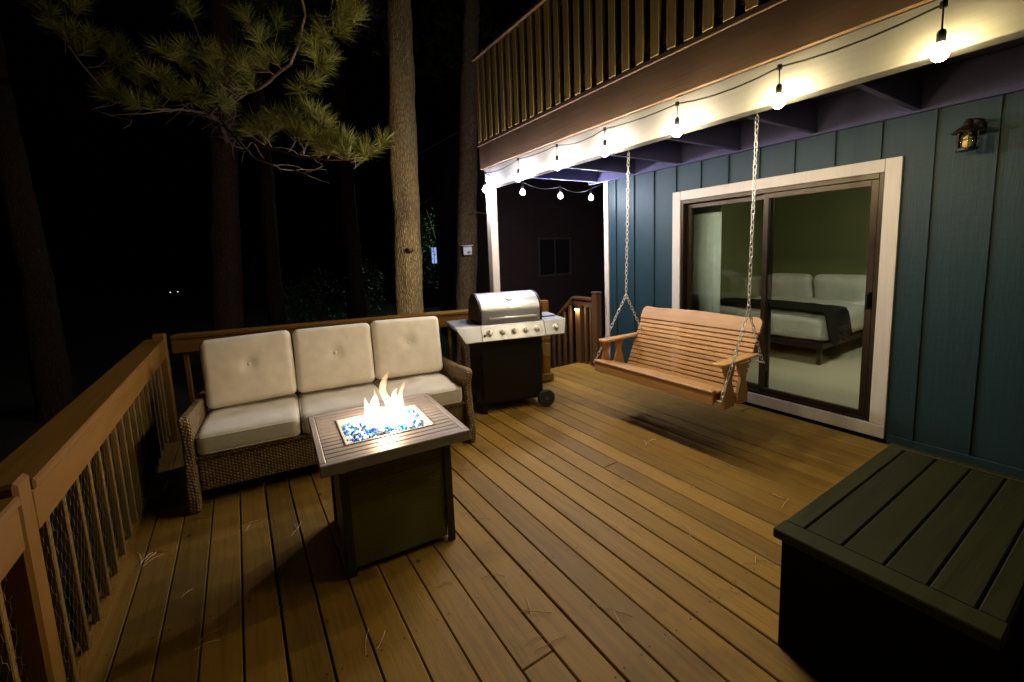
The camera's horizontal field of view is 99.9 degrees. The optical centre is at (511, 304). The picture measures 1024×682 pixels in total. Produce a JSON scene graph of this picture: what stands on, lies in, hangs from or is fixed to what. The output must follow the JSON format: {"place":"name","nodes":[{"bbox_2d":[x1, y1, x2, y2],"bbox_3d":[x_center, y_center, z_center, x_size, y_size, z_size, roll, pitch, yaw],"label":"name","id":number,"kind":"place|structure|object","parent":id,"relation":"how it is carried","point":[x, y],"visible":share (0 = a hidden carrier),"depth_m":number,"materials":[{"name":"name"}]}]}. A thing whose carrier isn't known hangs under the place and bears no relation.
{"place":"outdoors","nodes":[
{"label":"outdoors","id":0,"kind":"place"},
{"bbox_2d":[0,0,595,289],"label":"sky","id":1,"kind":"structure","parent":0,"point":[116,204],"materials":[{"name":"black"}]},
{"bbox_2d":[0,269,604,681],"bbox_3d":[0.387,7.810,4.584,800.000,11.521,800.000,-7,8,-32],"label":"ground","id":2,"kind":"structure","parent":0,"point":[107,327],"depth_m":22.97,"materials":[{"name":"black soil"}]},
{"bbox_2d":[0,31,74,421],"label":"pine tree","id":3,"kind":"object","parent":2,"relation":"on","point":[50,373],"visible":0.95,"depth_m":7.81,"materials":[{"name":"brown plant"}]},
{"bbox_2d":[21,0,401,330],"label":"pine tree","id":4,"kind":"object","parent":2,"relation":"on","point":[220,112],"visible":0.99,"depth_m":5.12,"materials":[{"name":"green plant"}]},
{"bbox_2d":[166,0,312,325],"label":"pine tree","id":5,"kind":"object","parent":2,"relation":"on","point":[275,301],"visible":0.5,"depth_m":13.86,"materials":[{"name":"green plant"}]},
{"bbox_2d":[250,0,386,318],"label":"pine tree","id":6,"kind":"object","parent":2,"relation":"on","point":[356,302],"visible":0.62,"depth_m":13.54,"materials":[{"name":"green plant"}]},
{"bbox_2d":[293,268,346,321],"bbox_3d":[-7.205,-0.103,16.229,1.878,2.546,1.870,-7,8,-32],"label":"shrub","id":7,"kind":"object","parent":2,"relation":"on","point":[315,303],"visible":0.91,"depth_m":16.13,"materials":[{"name":"green plant"}]},
{"bbox_2d":[340,258,388,316],"bbox_3d":[-6.037,-0.444,17.534,1.839,2.891,1.845,-7,8,-32],"label":"shrub","id":8,"kind":"object","parent":2,"relation":"on","point":[366,299],"visible":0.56,"depth_m":17.56,"materials":[{"name":"green plant"}]},
{"bbox_2d":[386,0,423,314],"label":"pine tree","id":9,"kind":"object","parent":2,"relation":"on","point":[407,249],"visible":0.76,"depth_m":6.82,"materials":[{"name":"brown plant"}]},
{"bbox_2d":[378,190,439,307],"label":"house","id":10,"kind":"structure","parent":2,"relation":"on","point":[431,297],"depth_m":25.56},
{"bbox_2d":[428,245,436,263],"bbox_3d":[-4.655,-2.955,25.566,0.660,1.100,0.049,-7,8,-32],"label":"window","id":11,"kind":"structure","parent":10,"relation":"in","point":[433,256],"depth_m":25.56,"materials":[{"name":"blue glass"}]},
{"bbox_2d":[421,208,438,288],"bbox_3d":[-3.510,-2.824,24.191,3.321,6.167,3.284,-7,8,-32],"label":"shrub","id":12,"kind":"object","parent":2,"relation":"on","point":[429,251],"visible":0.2,"depth_m":23.87,"materials":[{"name":"green plant"}]},
{"bbox_2d":[413,0,512,99],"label":"pine tree","id":13,"kind":"object","parent":2,"relation":"on","point":[459,6],"visible":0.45,"depth_m":15.99,"materials":[{"name":"green plant"}]},
{"bbox_2d":[455,0,486,368],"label":"pine tree","id":14,"kind":"object","parent":2,"relation":"on","point":[466,234],"visible":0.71,"depth_m":9.33,"materials":[{"name":"brown plant"}]},
{"bbox_2d":[461,245,472,254],"bbox_3d":[-0.942,-1.155,9.138,0.250,0.215,0.156,-3,7,-4],"label":"utility box","id":15,"kind":"object","parent":14,"relation":"attached to","point":[467,249],"visible":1,"depth_m":9.09,"materials":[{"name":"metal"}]},
{"bbox_2d":[418,48,604,342],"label":"neighbor house","id":16,"kind":"structure","parent":2,"relation":"on","point":[551,245],"depth_m":12.74,"materials":[{"name":"brown wood"}]},
{"bbox_2d":[538,237,571,276],"bbox_3d":[1.262,-1.404,12.592,1.200,1.100,0.029,-7,8,-32],"label":"window","id":17,"kind":"structure","parent":16,"relation":"in","point":[554,254],"depth_m":12.58,"materials":[{"name":"glass"}]},
{"bbox_2d":[82,362,1023,681],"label":"deck floor","id":18,"kind":"structure","parent":2,"relation":"on","point":[574,532],"depth_m":2.14,"materials":[{"name":"brown wood"}]},
{"bbox_2d":[0,333,179,681],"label":"deck railing","id":19,"kind":"object","parent":18,"relation":"on","point":[44,467],"visible":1,"depth_m":1.64,"materials":[{"name":"brown wood"}]},
{"bbox_2d":[177,316,475,513],"bbox_3d":[-1.360,0.679,3.408,1.915,0.995,0.895,-6,8,-27],"label":"wicker sofa","id":20,"kind":"object","parent":18,"relation":"on","point":[258,400],"visible":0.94,"depth_m":3.23,"materials":[{"name":"fabric"}]},
{"bbox_2d":[170,300,553,404],"bbox_3d":[-1.253,0.663,4.471,3.656,1.160,0.182,-5,7,-20],"label":"deck railing","id":21,"kind":"object","parent":18,"relation":"on","point":[185,344],"visible":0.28,"depth_m":4.14,"materials":[{"name":"brown wood"}]},
{"bbox_2d":[308,393,469,578],"bbox_3d":[-0.690,0.957,2.399,0.716,0.634,0.716,-6,8,-29],"label":"fire pit table","id":22,"kind":"object","parent":18,"relation":"on","point":[385,467],"visible":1,"depth_m":2.19,"materials":[{"name":"brown metal"}]},
{"bbox_2d":[137,439,788,653],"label":"needle litter","id":23,"kind":"object","parent":18,"relation":"on","point":[755,562],"visible":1,"depth_m":1.98,"materials":[{"name":"brown plant"}]},
{"bbox_2d":[446,290,564,413],"bbox_3d":[-0.056,0.444,4.297,1.100,1.145,0.617,-5,7,-19],"label":"gas grill","id":24,"kind":"object","parent":18,"relation":"on","point":[500,333],"visible":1,"depth_m":4.11,"materials":[{"name":"silver metal"}]},
{"bbox_2d":[481,336,541,403],"bbox_3d":[0.006,0.596,4.144,0.601,0.655,0.011,-5,7,-19],"label":"door","id":25,"kind":"structure","parent":24,"relation":"in","point":[512,368],"depth_m":4.14,"materials":[{"name":"black metal"}]},
{"bbox_2d":[773,443,1023,681],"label":"storage box","id":26,"kind":"object","parent":18,"relation":"on","point":[900,563],"visible":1,"depth_m":1.46,"materials":[{"name":"wood"}]},
{"bbox_2d":[588,0,1023,478],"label":"house","id":27,"kind":"structure","parent":2,"relation":"on","point":[942,366],"depth_m":3.04,"materials":[{"name":"blue wood"}]},
{"bbox_2d":[691,205,721,372],"bbox_3d":[2.027,-0.255,4.790,0.020,2.150,0.620,-7,8,-32],"label":"curtain","id":28,"kind":"object","parent":27,"relation":"hanging from","point":[706,254],"visible":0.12,"depth_m":4.64,"materials":[{"name":"white fabric"}]},
{"bbox_2d":[686,195,774,387],"bbox_3d":[2.109,-0.124,4.245,0.030,1.789,0.857,-7,8,-32],"label":"fixed door","id":29,"kind":"structure","parent":27,"relation":"in","point":[759,197],"depth_m":3.99,"materials":[{"name":"brown metal"}]},
{"bbox_2d":[471,0,1023,292],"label":"balcony","id":30,"kind":"structure","parent":27,"relation":"attached to","point":[756,39],"depth_m":2.78,"materials":[{"name":"brown paint"}]},
{"bbox_2d":[593,113,764,409],"bbox_3d":[1.346,-0.323,3.537,0.702,2.069,1.337,-7,8,-32],"label":"porch swing","id":31,"kind":"object","parent":30,"relation":"hanging from","point":[732,388],"visible":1,"depth_m":3.58,"materials":[{"name":"orange wood"}]},
{"bbox_2d":[483,0,949,199],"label":"string lights","id":32,"kind":"object","parent":30,"relation":"hanging from","point":[940,51],"visible":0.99,"depth_m":2.14},
{"bbox_2d":[719,338,862,408],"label":"carpet floor","id":33,"kind":"structure","parent":27,"relation":"in","point":[834,377],"depth_m":4.97,"materials":[{"name":"beige carpet"}]},
{"bbox_2d":[720,296,864,364],"bbox_3d":[4.091,0.258,6.323,2.000,0.640,1.680,-7,8,-32],"label":"bed","id":34,"kind":"object","parent":33,"relation":"on","point":[799,328],"visible":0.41,"depth_m":5.50,"materials":[{"name":"white fabric"}]},
{"bbox_2d":[720,298,852,343],"bbox_3d":[3.580,0.172,5.968,0.634,0.417,1.819,-6,8,-28],"label":"throw blanket","id":35,"kind":"object","parent":34,"relation":"on","point":[838,323],"visible":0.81,"depth_m":5.34,"materials":[{"name":"black fabric"}]},
{"bbox_2d":[772,273,815,297],"bbox_3d":[4.451,-0.282,6.916,0.356,0.448,0.721,-7,8,-32],"label":"pillow","id":36,"kind":"object","parent":34,"relation":"on","point":[793,285],"visible":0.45,"depth_m":6.74,"materials":[{"name":"white fabric"}]},
{"bbox_2d":[814,274,865,301],"bbox_3d":[4.846,-0.222,6.295,0.339,0.448,0.726,-7,8,-32],"label":"pillow","id":37,"kind":"object","parent":34,"relation":"on","point":[847,287],"visible":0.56,"depth_m":6.21,"materials":[{"name":"white fabric"}]},
{"bbox_2d":[720,186,871,338],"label":"room wall","id":38,"kind":"structure","parent":27,"relation":"in","point":[815,234],"depth_m":6.85,"materials":[{"name":"paint"}]},
{"bbox_2d":[758,179,879,415],"bbox_3d":[2.467,-0.054,3.552,0.070,1.789,0.812,-7,8,-32],"label":"sliding door","id":39,"kind":"structure","parent":27,"relation":"in","point":[875,183],"depth_m":3.39,"materials":[{"name":"brown metal"}]},
{"bbox_2d":[951,118,986,152],"bbox_3d":[2.810,-1.050,2.645,0.198,0.205,0.150,-7,8,-32],"label":"wall lantern","id":40,"kind":"object","parent":27,"relation":"attached to","point":[970,128],"depth_m":2.62,"materials":[{"name":"black metal"}]},
{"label":"steps","id":41,"kind":"structure","parent":2,"relation":"on","visible":0},
{"bbox_2d":[550,291,601,368],"bbox_3d":[0.599,0.854,6.464,0.112,2.214,2.051,-7,8,-32],"label":"stair railing","id":42,"kind":"object","parent":41,"relation":"attached to","point":[583,304],"visible":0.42,"depth_m":5.78,"materials":[{"name":"brown wood"}]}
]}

